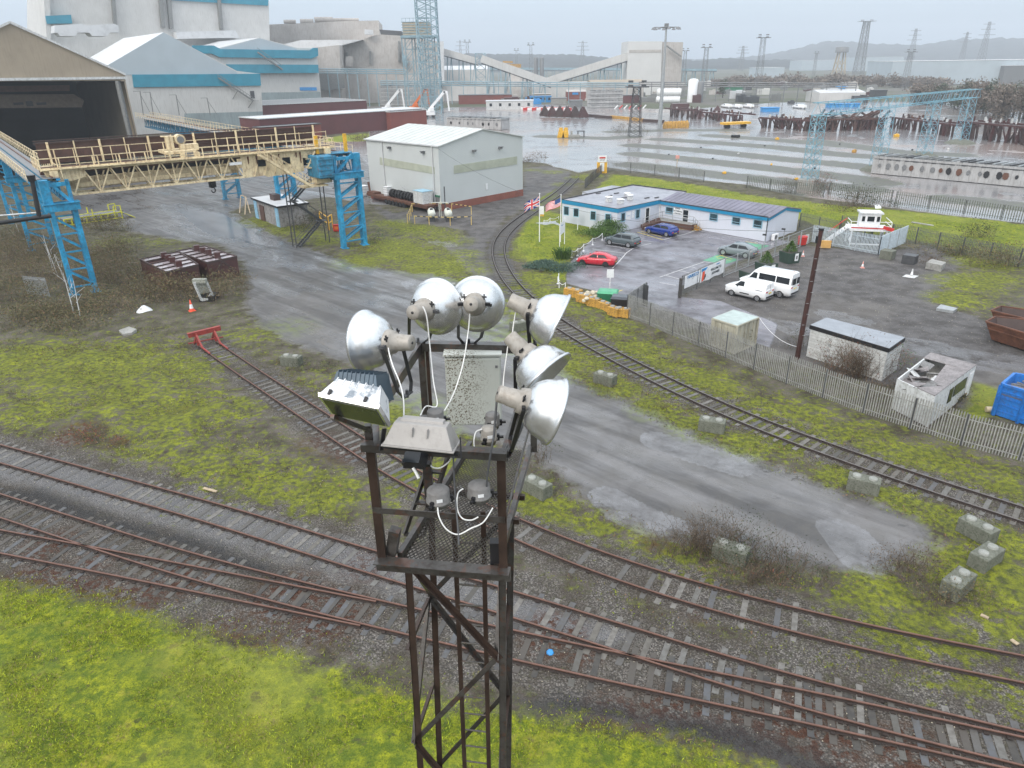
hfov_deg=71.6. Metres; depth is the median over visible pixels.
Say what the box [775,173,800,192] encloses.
bush
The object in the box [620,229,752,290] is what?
parking lines
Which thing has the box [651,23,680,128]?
lamp mast
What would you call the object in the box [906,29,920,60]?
pylon
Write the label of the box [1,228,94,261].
bramble
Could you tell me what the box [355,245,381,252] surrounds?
bush
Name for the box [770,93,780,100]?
stored goods
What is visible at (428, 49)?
lattice mast
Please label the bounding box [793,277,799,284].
rear window
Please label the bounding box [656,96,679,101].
storage tank
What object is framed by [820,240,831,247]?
sack
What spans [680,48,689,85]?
lighting tower
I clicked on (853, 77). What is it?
tree
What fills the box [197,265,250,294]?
bramble
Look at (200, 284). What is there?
machine
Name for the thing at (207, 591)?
railway track
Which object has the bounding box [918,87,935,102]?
tree
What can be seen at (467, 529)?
cable
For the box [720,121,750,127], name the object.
trailer
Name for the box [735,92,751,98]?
stored goods
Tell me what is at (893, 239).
palisade fence
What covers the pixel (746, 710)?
railway track
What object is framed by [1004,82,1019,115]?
tree
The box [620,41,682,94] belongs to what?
tower block
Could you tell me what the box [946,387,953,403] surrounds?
window
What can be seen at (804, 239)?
wheeled bin
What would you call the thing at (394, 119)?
brick building
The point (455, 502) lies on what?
cable
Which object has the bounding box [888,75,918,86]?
tree
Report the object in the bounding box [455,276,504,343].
floodlight
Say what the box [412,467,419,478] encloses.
cable
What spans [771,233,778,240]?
air conditioner
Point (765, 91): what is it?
stored goods
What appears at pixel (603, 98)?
steel trough
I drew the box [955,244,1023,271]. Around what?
bush
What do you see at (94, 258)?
bramble
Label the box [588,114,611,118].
kerb beam
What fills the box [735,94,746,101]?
stored goods
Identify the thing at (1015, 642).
plank
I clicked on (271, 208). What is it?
hut
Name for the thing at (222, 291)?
bramble
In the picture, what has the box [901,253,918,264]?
concrete slab
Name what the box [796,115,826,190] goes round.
lattice mast
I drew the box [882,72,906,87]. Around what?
tree
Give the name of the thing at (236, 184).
crane column
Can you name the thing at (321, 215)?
bush
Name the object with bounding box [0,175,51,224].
pipe
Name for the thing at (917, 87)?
tree
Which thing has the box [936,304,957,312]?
sheet
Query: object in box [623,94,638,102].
shed
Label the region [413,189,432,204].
tank box
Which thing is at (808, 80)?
tree
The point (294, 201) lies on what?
stair tower
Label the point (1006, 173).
steel trough
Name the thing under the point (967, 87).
tree
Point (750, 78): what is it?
tree
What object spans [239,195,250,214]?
trestle
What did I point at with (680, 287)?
gate post
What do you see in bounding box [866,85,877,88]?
stored goods
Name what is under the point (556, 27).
sky
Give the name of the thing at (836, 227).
palisade fence
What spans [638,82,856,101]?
pipe bridge
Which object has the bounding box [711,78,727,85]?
tree
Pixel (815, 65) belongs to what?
lighting tower
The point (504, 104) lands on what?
shed
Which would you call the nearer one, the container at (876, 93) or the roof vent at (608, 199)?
the roof vent at (608, 199)
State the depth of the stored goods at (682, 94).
438.28 m
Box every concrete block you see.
[279,353,303,366]
[509,319,526,331]
[522,473,552,500]
[563,286,582,297]
[576,292,591,303]
[586,296,601,307]
[593,370,617,387]
[597,300,610,311]
[607,305,620,317]
[617,306,630,318]
[698,415,725,434]
[711,536,750,568]
[846,471,881,496]
[938,565,977,602]
[955,513,1000,543]
[966,541,1005,573]
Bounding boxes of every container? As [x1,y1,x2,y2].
[529,96,551,101]
[550,97,566,103]
[569,100,582,106]
[709,310,759,353]
[724,87,743,90]
[869,90,886,97]
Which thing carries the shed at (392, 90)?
on the ground at (314, 293)
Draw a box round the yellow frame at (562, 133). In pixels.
[557,127,579,137]
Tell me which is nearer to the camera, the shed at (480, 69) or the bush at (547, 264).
the bush at (547, 264)
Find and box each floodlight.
[318,377,390,439]
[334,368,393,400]
[346,310,415,398]
[379,415,461,459]
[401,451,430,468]
[406,278,462,342]
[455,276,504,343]
[495,377,568,452]
[504,331,570,389]
[506,293,570,345]
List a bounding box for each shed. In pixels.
[0,21,141,179]
[51,24,262,134]
[173,30,320,99]
[379,85,435,104]
[443,83,507,100]
[444,65,489,82]
[458,93,511,103]
[485,99,533,109]
[532,81,586,96]
[532,93,550,95]
[566,89,585,100]
[586,79,643,97]
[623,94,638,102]
[760,107,779,111]
[805,89,865,102]
[825,103,860,107]
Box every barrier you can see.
[319,211,332,229]
[407,203,412,223]
[412,203,471,214]
[414,216,471,225]
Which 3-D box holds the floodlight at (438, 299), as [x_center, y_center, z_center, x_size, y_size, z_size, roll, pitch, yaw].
[-0.839,-0.689,7.595,0.571,1.042,1.453,-5,25,-8]
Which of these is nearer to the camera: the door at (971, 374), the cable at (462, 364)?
the cable at (462, 364)
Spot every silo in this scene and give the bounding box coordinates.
[508,73,528,96]
[534,57,537,74]
[540,57,543,76]
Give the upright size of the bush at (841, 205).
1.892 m
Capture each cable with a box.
[388,348,404,414]
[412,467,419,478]
[420,306,437,415]
[431,458,451,468]
[437,507,492,534]
[444,314,469,410]
[453,456,459,544]
[456,488,478,520]
[473,429,481,445]
[486,402,497,486]
[503,346,507,385]
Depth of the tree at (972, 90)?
292.20 m
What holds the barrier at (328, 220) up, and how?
on the ground at (314, 293)
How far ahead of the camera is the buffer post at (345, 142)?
88.03 m
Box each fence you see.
[571,233,602,257]
[585,164,601,187]
[607,160,704,181]
[627,294,1023,460]
[628,282,646,309]
[682,258,724,293]
[723,226,813,276]
[746,175,825,196]
[798,213,1023,266]
[811,225,880,253]
[828,182,893,203]
[839,215,873,238]
[877,225,908,254]
[895,191,1023,222]
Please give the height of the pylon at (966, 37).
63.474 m
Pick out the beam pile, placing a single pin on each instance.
(873, 114)
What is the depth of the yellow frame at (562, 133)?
218.60 m
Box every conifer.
[759,251,773,263]
[783,241,797,251]
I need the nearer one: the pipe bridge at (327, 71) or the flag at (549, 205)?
the flag at (549, 205)
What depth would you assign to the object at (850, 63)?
1154.50 m
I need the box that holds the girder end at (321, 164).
[306,150,351,178]
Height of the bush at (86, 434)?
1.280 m
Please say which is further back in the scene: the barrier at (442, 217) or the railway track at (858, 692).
the barrier at (442, 217)
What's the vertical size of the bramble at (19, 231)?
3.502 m
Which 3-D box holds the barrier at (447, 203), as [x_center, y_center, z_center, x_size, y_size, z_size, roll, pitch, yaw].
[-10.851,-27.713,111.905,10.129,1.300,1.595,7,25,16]
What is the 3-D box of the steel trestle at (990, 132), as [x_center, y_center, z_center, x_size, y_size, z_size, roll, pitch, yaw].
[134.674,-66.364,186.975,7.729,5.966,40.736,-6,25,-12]
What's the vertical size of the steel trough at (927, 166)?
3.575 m
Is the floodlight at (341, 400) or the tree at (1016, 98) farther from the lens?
the tree at (1016, 98)
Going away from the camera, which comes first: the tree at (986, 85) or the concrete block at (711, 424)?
the concrete block at (711, 424)
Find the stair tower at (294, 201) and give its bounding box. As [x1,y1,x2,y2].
[282,172,329,247]
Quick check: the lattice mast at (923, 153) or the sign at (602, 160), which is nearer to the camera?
the sign at (602, 160)
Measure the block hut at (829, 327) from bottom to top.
2.610 m
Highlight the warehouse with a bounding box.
[363,123,524,210]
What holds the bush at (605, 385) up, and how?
on the ground at (314, 293)
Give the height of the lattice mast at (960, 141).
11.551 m
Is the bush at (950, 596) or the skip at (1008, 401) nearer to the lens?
the bush at (950, 596)
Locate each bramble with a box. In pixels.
[0,216,72,248]
[0,224,35,249]
[0,236,59,264]
[0,275,68,310]
[0,301,78,334]
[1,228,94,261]
[1,254,76,282]
[9,297,110,323]
[11,263,102,290]
[24,309,120,336]
[36,282,127,314]
[47,238,141,274]
[65,250,144,287]
[71,213,141,232]
[72,230,152,259]
[78,266,163,300]
[82,289,153,315]
[114,252,148,280]
[124,265,187,303]
[144,267,199,308]
[159,269,217,295]
[196,277,242,303]
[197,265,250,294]
[225,266,255,284]
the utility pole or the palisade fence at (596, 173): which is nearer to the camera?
the utility pole
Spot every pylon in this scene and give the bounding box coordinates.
[578,41,586,66]
[738,46,743,70]
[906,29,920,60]
[959,32,971,59]
[977,22,995,59]
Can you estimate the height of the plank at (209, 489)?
0.050 m
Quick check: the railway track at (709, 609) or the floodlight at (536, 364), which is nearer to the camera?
the floodlight at (536, 364)
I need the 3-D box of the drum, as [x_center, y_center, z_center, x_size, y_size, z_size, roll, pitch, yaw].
[31.555,1.681,46.824,0.573,0.420,0.400,3,25,9]
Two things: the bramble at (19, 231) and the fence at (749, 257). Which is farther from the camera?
the bramble at (19, 231)
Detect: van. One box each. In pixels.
[721,104,731,107]
[725,277,773,301]
[732,104,742,108]
[743,104,753,107]
[792,104,806,108]
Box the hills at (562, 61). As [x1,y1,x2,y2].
[444,53,791,71]
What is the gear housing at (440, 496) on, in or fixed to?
attached to the floodlight tower at (500, 568)
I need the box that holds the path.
[538,221,558,224]
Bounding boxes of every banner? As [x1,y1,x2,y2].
[684,270,699,288]
[700,259,724,282]
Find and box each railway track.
[0,440,1023,767]
[0,488,1023,767]
[0,525,376,630]
[193,341,1023,685]
[488,177,1023,525]
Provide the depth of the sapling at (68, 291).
66.87 m
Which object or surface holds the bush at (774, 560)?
on the ground at (314, 293)
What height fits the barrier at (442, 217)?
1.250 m
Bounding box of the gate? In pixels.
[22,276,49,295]
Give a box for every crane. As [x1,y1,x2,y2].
[0,85,83,107]
[29,124,333,195]
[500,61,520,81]
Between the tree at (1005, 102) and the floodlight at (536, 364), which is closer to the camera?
the floodlight at (536, 364)
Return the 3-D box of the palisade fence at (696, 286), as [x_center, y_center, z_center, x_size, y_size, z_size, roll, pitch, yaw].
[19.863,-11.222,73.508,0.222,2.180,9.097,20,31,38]
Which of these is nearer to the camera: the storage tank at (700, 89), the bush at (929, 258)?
the bush at (929, 258)
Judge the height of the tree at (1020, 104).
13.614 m
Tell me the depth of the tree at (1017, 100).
258.16 m
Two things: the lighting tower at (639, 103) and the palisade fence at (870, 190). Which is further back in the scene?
the lighting tower at (639, 103)
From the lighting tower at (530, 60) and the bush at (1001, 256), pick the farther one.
the lighting tower at (530, 60)
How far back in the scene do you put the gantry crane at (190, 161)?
78.72 m
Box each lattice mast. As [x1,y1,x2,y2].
[414,0,443,113]
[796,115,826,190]
[859,107,895,171]
[910,101,942,156]
[944,97,976,144]
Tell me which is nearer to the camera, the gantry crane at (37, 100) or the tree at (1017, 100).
the gantry crane at (37, 100)
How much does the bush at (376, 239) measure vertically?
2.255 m
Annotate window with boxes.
[257,159,265,166]
[282,157,290,163]
[563,206,568,215]
[573,208,578,216]
[590,211,595,220]
[605,213,610,221]
[621,212,625,221]
[635,208,639,218]
[665,206,673,213]
[709,213,717,221]
[731,216,740,225]
[750,272,757,277]
[753,219,762,228]
[759,273,775,281]
[776,276,789,284]
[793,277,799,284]
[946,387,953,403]
[952,377,967,396]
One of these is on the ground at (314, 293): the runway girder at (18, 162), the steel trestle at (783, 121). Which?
the steel trestle at (783, 121)
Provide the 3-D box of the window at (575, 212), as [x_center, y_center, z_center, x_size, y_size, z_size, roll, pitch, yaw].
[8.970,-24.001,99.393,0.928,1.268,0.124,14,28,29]
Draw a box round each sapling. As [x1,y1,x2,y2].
[54,273,81,309]
[66,280,80,315]
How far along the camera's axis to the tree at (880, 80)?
551.50 m
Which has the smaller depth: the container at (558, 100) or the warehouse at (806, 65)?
the container at (558, 100)
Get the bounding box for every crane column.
[0,159,30,223]
[1,161,57,251]
[37,179,98,296]
[215,149,243,199]
[270,146,297,198]
[330,152,369,248]
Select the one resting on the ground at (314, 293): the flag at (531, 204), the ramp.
the ramp
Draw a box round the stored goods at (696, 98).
[692,94,700,102]
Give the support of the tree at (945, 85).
on the ground at (314, 293)
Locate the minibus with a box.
[739,265,799,297]
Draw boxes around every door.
[435,197,439,209]
[645,207,649,221]
[682,209,688,221]
[965,371,973,395]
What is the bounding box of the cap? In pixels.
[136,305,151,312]
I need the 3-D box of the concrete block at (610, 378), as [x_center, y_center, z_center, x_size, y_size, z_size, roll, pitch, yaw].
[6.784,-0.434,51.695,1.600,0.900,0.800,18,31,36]
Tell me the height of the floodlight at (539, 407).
0.796 m
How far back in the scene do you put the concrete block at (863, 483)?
38.22 m
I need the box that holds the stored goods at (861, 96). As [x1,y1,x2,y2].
[851,95,868,102]
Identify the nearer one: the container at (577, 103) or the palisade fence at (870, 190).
the palisade fence at (870, 190)
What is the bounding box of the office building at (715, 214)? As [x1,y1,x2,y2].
[562,184,800,240]
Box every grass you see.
[0,578,741,767]
[525,180,1022,274]
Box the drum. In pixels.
[984,406,991,411]
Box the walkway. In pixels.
[58,203,133,225]
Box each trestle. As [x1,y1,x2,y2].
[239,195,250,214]
[664,105,707,118]
[697,108,755,121]
[758,114,821,130]
[805,116,886,131]
[889,114,980,137]
[958,116,1023,145]
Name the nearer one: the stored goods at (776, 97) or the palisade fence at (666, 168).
the palisade fence at (666, 168)
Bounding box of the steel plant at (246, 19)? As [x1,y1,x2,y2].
[27,0,269,56]
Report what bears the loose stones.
on the ground at (314, 293)
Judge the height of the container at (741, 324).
2.430 m
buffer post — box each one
[313,136,318,153]
[342,133,347,151]
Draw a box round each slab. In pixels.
[119,327,136,335]
[879,248,896,259]
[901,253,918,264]
[925,259,945,270]
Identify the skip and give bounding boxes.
[985,316,1023,349]
[991,305,1023,317]
[991,372,1023,423]
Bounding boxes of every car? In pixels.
[576,251,617,266]
[605,231,640,247]
[645,223,678,236]
[718,241,758,258]
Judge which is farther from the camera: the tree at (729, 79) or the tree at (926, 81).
the tree at (729, 79)
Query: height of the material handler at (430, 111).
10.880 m
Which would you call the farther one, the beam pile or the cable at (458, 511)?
the beam pile
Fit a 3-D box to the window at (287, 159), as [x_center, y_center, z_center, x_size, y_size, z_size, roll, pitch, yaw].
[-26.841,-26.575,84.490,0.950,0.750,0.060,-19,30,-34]
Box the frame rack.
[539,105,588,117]
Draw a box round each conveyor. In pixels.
[444,49,478,82]
[480,55,551,99]
[489,67,619,80]
[547,53,627,81]
[681,69,716,85]
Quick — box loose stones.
[2,257,1006,745]
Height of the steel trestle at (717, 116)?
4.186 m
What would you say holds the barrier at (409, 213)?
on the ground at (314, 293)
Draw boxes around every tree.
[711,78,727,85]
[718,77,727,97]
[723,75,736,83]
[728,73,746,85]
[728,74,760,85]
[755,73,768,83]
[760,77,774,85]
[763,76,789,81]
[775,72,790,79]
[782,71,807,86]
[798,77,822,86]
[814,75,823,82]
[822,72,849,86]
[845,75,868,84]
[855,75,876,86]
[859,73,883,85]
[871,74,889,86]
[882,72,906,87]
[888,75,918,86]
[902,81,935,104]
[912,76,926,85]
[912,84,939,104]
[918,76,938,85]
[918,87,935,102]
[923,76,954,84]
[926,82,940,104]
[932,82,951,103]
[936,86,954,103]
[938,85,954,104]
[945,86,962,108]
[952,78,974,109]
[954,78,976,109]
[963,76,990,113]
[963,77,984,111]
[977,78,999,113]
[978,79,999,112]
[981,79,1009,117]
[987,78,1022,118]
[991,84,1014,116]
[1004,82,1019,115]
[1009,81,1022,116]
[1009,86,1023,118]
[1010,81,1023,119]
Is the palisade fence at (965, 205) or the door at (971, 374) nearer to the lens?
the door at (971, 374)
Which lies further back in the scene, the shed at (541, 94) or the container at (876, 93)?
the shed at (541, 94)
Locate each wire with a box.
[439,149,818,231]
[462,206,759,220]
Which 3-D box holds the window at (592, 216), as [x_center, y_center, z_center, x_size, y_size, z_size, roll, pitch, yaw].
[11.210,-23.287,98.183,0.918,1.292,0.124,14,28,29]
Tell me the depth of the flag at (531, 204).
90.59 m
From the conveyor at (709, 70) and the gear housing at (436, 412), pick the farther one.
the conveyor at (709, 70)
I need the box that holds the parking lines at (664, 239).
[596,230,765,284]
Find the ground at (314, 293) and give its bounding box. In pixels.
[0,69,1023,767]
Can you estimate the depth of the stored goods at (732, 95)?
417.39 m
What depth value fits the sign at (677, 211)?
100.11 m
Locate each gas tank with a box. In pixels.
[427,208,434,221]
[444,208,451,221]
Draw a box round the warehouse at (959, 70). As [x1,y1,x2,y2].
[866,59,1023,84]
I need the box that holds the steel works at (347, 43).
[269,17,443,102]
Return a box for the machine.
[192,278,219,301]
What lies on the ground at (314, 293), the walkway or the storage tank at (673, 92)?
the walkway
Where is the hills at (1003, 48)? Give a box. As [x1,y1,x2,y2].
[682,37,1023,60]
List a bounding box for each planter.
[739,268,755,280]
[755,260,778,268]
[779,249,801,263]
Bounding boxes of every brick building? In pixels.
[238,107,425,134]
[252,122,321,138]
[262,97,366,114]
[385,109,426,129]
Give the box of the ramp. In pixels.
[641,211,701,230]
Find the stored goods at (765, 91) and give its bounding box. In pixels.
[757,88,770,94]
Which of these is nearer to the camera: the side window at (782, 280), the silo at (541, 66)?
the side window at (782, 280)
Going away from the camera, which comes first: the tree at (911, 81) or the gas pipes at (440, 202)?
the gas pipes at (440, 202)
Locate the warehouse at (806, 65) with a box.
[789,60,840,70]
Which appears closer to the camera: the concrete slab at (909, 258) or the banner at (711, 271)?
the banner at (711, 271)
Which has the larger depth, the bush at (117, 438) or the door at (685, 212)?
the door at (685, 212)
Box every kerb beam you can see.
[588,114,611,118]
[610,115,643,120]
[642,119,664,122]
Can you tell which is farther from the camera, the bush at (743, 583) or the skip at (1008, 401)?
the skip at (1008, 401)
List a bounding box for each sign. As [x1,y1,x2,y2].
[540,206,543,215]
[559,219,564,245]
[597,156,606,172]
[607,269,613,287]
[626,211,630,219]
[673,207,681,214]
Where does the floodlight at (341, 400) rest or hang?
attached to the floodlight tower at (500, 568)
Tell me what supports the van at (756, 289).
on the ground at (314, 293)
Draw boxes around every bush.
[61,422,107,446]
[108,432,129,443]
[279,212,330,231]
[281,357,341,373]
[309,206,336,222]
[342,131,373,143]
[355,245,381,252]
[366,228,384,244]
[514,440,564,466]
[521,258,587,273]
[523,151,547,161]
[571,225,622,237]
[583,376,624,390]
[593,217,629,231]
[611,123,629,132]
[627,506,758,564]
[648,399,678,411]
[684,502,784,563]
[686,552,810,600]
[706,519,841,584]
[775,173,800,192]
[781,328,809,350]
[801,560,839,588]
[805,329,916,381]
[807,170,841,193]
[815,200,867,212]
[833,183,885,207]
[841,375,930,402]
[862,537,958,585]
[869,195,905,208]
[891,343,917,371]
[892,232,1023,257]
[898,571,1005,612]
[918,253,946,263]
[951,217,1003,239]
[952,387,983,407]
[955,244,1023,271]
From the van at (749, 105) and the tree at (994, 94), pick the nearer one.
the tree at (994, 94)
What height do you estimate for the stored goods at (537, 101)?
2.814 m
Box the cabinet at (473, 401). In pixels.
[443,349,501,424]
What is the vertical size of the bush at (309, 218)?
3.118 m
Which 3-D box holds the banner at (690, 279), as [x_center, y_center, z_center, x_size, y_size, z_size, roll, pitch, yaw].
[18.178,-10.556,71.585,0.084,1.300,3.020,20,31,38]
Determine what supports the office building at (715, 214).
on the ground at (314, 293)
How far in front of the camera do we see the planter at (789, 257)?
81.24 m
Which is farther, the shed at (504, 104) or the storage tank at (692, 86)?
the storage tank at (692, 86)
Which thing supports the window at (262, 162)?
in the gantry crane at (190, 161)
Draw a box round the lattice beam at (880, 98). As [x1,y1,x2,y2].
[811,89,980,115]
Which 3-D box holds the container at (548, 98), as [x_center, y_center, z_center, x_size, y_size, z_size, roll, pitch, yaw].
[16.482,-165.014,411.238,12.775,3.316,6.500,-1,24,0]
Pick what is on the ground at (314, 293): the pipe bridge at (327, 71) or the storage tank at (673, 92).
the pipe bridge at (327, 71)
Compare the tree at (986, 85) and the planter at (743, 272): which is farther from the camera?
the tree at (986, 85)
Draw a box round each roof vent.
[605,196,612,202]
[616,198,624,203]
[627,194,633,200]
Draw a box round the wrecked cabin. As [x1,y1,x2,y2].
[890,352,976,427]
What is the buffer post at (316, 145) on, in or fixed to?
on the girder end at (321, 164)
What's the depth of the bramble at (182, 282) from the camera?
73.37 m
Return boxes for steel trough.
[446,116,509,129]
[587,89,622,107]
[871,153,966,179]
[952,159,1023,186]
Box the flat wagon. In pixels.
[367,182,439,208]
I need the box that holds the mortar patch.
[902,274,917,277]
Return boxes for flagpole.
[539,193,539,241]
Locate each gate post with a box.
[642,284,648,305]
[678,278,682,297]
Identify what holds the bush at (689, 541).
on the ground at (314, 293)
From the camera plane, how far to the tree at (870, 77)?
578.03 m
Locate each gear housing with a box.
[426,483,456,509]
[427,407,449,421]
[467,479,497,504]
[480,424,503,446]
[484,411,505,428]
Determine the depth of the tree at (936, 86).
340.45 m
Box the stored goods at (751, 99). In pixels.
[743,95,759,102]
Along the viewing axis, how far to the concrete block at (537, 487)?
38.28 m
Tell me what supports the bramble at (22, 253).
on the ground at (314, 293)
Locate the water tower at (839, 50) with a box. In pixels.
[831,47,849,74]
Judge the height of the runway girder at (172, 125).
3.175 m
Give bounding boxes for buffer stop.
[187,325,228,353]
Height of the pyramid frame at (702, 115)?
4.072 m
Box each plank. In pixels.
[202,487,217,492]
[1010,639,1019,644]
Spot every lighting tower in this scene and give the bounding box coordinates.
[528,44,533,85]
[625,80,648,136]
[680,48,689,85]
[701,44,712,98]
[752,34,770,97]
[811,51,818,76]
[852,21,872,74]
[900,49,915,88]
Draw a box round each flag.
[524,197,538,212]
[546,198,560,211]
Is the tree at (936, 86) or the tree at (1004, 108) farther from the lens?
the tree at (936, 86)
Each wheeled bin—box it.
[597,288,618,301]
[611,294,629,306]
[798,235,807,245]
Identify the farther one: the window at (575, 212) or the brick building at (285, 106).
the brick building at (285, 106)
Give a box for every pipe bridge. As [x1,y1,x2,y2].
[319,68,407,106]
[380,80,639,103]
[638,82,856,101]
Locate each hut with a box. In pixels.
[250,193,308,227]
[806,317,904,380]
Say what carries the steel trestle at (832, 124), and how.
on the ground at (314, 293)
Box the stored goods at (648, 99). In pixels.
[640,96,655,101]
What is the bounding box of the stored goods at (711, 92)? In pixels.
[709,90,715,94]
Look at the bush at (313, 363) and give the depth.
54.95 m
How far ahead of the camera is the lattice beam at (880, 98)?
144.93 m
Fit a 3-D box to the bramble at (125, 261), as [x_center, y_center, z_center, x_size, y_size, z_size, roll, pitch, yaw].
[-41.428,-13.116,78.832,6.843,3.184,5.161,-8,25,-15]
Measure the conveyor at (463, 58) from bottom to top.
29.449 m
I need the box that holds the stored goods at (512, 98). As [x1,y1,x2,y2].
[504,96,519,99]
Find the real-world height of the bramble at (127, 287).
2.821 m
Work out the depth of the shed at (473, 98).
399.78 m
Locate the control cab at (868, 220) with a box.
[826,209,893,244]
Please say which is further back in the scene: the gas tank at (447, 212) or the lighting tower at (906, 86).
the lighting tower at (906, 86)
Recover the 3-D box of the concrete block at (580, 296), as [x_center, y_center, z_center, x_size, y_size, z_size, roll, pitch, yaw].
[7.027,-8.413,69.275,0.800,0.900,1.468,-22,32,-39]
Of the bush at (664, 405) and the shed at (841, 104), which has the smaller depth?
the bush at (664, 405)
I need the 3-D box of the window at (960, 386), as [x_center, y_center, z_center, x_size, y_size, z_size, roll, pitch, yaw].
[29.700,0.183,47.062,2.166,0.800,0.030,-21,31,-37]
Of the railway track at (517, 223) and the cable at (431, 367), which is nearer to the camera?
the cable at (431, 367)
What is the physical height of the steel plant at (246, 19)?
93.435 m
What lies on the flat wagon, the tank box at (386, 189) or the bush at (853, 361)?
the tank box at (386, 189)
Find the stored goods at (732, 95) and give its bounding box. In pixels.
[729,90,744,98]
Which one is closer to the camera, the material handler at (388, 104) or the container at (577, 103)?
the material handler at (388, 104)
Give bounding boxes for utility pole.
[794,228,823,359]
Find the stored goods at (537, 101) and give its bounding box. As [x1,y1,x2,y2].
[533,98,540,103]
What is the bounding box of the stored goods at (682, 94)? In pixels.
[680,90,684,97]
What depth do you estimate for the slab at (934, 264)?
78.26 m
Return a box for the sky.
[0,0,1023,58]
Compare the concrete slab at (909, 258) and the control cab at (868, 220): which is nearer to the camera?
the concrete slab at (909, 258)
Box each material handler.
[381,89,404,107]
[409,89,429,107]
[426,90,449,117]
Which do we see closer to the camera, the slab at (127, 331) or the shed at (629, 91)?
the slab at (127, 331)
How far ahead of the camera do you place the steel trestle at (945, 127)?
218.43 m
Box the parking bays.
[703,243,768,263]
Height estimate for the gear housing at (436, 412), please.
0.165 m
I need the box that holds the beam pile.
[809,107,889,120]
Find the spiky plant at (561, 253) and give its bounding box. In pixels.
[551,246,573,259]
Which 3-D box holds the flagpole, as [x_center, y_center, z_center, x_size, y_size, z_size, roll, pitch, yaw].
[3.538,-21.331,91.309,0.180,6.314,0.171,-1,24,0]
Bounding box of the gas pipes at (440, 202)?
[431,200,448,216]
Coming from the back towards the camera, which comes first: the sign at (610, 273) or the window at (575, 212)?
the window at (575, 212)
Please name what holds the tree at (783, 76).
on the ground at (314, 293)
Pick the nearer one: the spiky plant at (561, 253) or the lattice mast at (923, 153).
the spiky plant at (561, 253)
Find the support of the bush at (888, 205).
on the ground at (314, 293)
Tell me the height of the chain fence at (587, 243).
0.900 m
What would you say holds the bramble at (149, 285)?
on the ground at (314, 293)
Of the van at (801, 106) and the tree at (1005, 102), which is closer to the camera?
the tree at (1005, 102)
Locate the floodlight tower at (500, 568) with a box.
[360,340,536,767]
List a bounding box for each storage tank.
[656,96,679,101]
[657,88,680,95]
[687,79,698,102]
[697,81,703,101]
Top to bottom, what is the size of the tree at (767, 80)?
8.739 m
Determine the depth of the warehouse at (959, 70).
581.33 m
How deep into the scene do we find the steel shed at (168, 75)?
252.32 m
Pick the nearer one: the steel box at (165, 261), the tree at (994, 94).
the steel box at (165, 261)
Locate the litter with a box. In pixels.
[546,649,553,655]
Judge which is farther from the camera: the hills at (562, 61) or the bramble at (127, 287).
the hills at (562, 61)
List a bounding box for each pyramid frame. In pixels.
[689,106,704,116]
[712,105,723,115]
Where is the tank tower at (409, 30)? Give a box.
[400,18,438,108]
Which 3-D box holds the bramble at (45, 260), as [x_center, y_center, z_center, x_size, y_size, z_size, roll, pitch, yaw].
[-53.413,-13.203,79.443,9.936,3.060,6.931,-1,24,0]
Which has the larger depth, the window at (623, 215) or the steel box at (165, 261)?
the window at (623, 215)
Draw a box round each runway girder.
[0,131,64,199]
[135,112,352,171]
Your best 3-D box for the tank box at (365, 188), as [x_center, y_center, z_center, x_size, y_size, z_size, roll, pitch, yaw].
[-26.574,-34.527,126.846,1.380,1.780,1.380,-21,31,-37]
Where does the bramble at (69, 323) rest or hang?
on the ground at (314, 293)
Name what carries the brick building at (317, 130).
on the ground at (314, 293)
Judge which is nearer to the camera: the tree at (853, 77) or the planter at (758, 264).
the planter at (758, 264)
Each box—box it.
[139,251,200,291]
[175,244,239,281]
[332,224,338,230]
[362,185,367,195]
[383,186,391,195]
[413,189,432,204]
[670,103,689,110]
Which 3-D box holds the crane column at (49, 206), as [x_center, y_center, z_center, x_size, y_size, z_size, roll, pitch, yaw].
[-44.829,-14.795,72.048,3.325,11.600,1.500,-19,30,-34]
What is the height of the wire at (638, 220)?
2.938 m
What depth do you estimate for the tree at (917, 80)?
570.14 m
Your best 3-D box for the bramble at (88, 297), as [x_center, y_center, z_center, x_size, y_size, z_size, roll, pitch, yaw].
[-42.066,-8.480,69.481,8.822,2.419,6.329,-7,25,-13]

